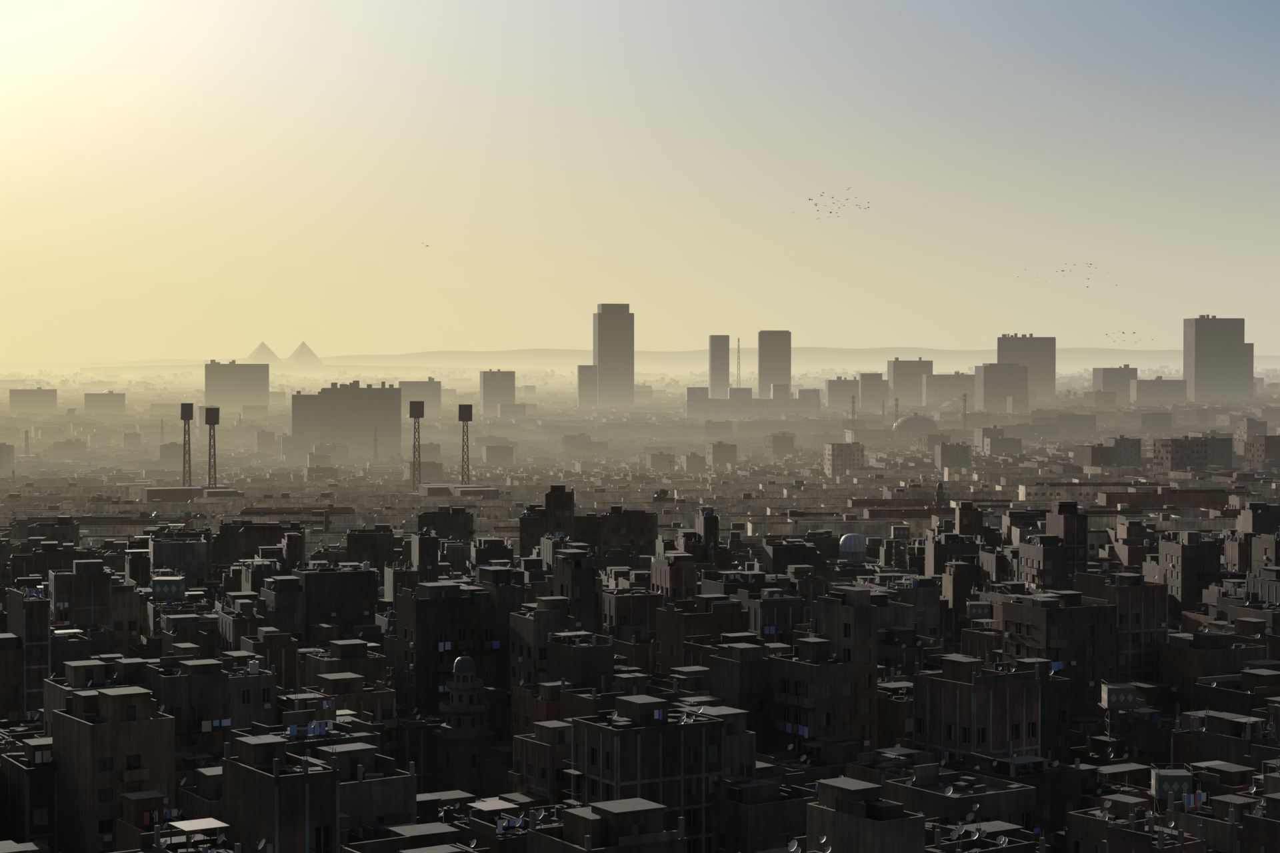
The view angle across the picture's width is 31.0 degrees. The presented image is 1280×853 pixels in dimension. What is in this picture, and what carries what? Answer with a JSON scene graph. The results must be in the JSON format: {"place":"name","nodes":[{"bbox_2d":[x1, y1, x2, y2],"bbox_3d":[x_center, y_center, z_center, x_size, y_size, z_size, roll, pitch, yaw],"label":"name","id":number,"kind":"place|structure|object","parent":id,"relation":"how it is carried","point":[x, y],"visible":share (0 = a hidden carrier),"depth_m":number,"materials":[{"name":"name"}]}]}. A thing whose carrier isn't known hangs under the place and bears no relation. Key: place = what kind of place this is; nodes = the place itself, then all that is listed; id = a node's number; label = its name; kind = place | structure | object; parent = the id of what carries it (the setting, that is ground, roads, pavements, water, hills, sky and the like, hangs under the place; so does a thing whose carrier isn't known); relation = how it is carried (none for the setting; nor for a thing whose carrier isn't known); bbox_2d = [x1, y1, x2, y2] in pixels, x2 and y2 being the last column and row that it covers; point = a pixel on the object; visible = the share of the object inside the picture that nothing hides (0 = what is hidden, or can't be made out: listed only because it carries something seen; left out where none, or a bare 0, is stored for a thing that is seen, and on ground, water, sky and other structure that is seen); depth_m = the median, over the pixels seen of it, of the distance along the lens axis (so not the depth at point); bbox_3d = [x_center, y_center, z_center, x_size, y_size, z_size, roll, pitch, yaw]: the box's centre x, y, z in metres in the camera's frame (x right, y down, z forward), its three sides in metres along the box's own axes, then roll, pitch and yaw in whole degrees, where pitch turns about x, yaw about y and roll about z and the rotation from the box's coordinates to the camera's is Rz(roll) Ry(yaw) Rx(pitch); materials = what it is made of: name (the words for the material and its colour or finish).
{"place":"outdoors","nodes":[
{"label":"outdoors","id":0,"kind":"place"},
{"bbox_2d":[0,372,1279,445],"bbox_3d":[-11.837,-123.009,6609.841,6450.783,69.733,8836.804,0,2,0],"label":"distant city buildings","id":1,"kind":"structure","parent":0,"point":[538,417],"depth_m":2708.69,"materials":[{"name":"grey concrete"}]},
{"bbox_2d":[0,346,1279,377],"bbox_3d":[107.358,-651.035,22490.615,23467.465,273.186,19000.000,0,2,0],"label":"distant hills","id":2,"kind":"structure","parent":0,"point":[812,360],"depth_m":19991.31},
{"bbox_2d":[200,341,324,364],"bbox_3d":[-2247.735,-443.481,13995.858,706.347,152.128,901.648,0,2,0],"label":"pyramids","id":3,"kind":"object","parent":2,"relation":"on","point":[263,353],"visible":0.85,"depth_m":14008.40,"materials":[{"name":"beige stone"}]},
{"bbox_2d":[0,0,1279,362],"label":"sky","id":4,"kind":"structure","parent":0,"point":[185,179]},
{"bbox_2d":[2,372,1278,377],"bbox_3d":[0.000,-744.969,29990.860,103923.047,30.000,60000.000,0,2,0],"label":"ground","id":5,"kind":"structure","parent":0,"point":[688,375],"depth_m":18444.24,"materials":[{"name":"beige"}]},
{"bbox_2d":[9,304,1253,531],"bbox_3d":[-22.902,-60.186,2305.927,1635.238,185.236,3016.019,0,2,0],"label":"buildings","id":6,"kind":"structure","parent":5,"relation":"on","point":[365,423],"depth_m":2979.83,"materials":[{"name":"grey concrete"}]},
{"bbox_2d":[0,500,1279,852],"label":"city","id":7,"kind":"object","parent":5,"relation":"on","point":[692,693],"visible":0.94,"depth_m":274.34,"materials":[{"name":"brown concrete"}]},
{"bbox_2d":[0,464,1279,591],"bbox_3d":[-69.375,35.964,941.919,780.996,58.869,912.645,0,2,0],"label":"city","id":8,"kind":"object","parent":5,"relation":"on","point":[376,526],"visible":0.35,"depth_m":836.65,"materials":[{"name":"grey concrete"}]},
{"bbox_2d":[0,408,1279,486],"bbox_3d":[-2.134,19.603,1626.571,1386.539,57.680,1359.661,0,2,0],"label":"city","id":9,"kind":"object","parent":5,"relation":"on","point":[1195,444],"visible":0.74,"depth_m":1653.23,"materials":[{"name":"grey concrete"}]},
{"bbox_2d":[0,365,1279,519],"bbox_3d":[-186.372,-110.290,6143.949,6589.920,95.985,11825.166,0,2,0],"label":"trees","id":10,"kind":"object","parent":5,"relation":"on","point":[545,377],"visible":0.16,"depth_m":6702.98,"materials":[{"name":"green plant"}]},
{"bbox_2d":[426,187,1152,342],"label":"flock of birds","id":11,"kind":"object","parent":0,"point":[869,207],"visible":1,"depth_m":674.28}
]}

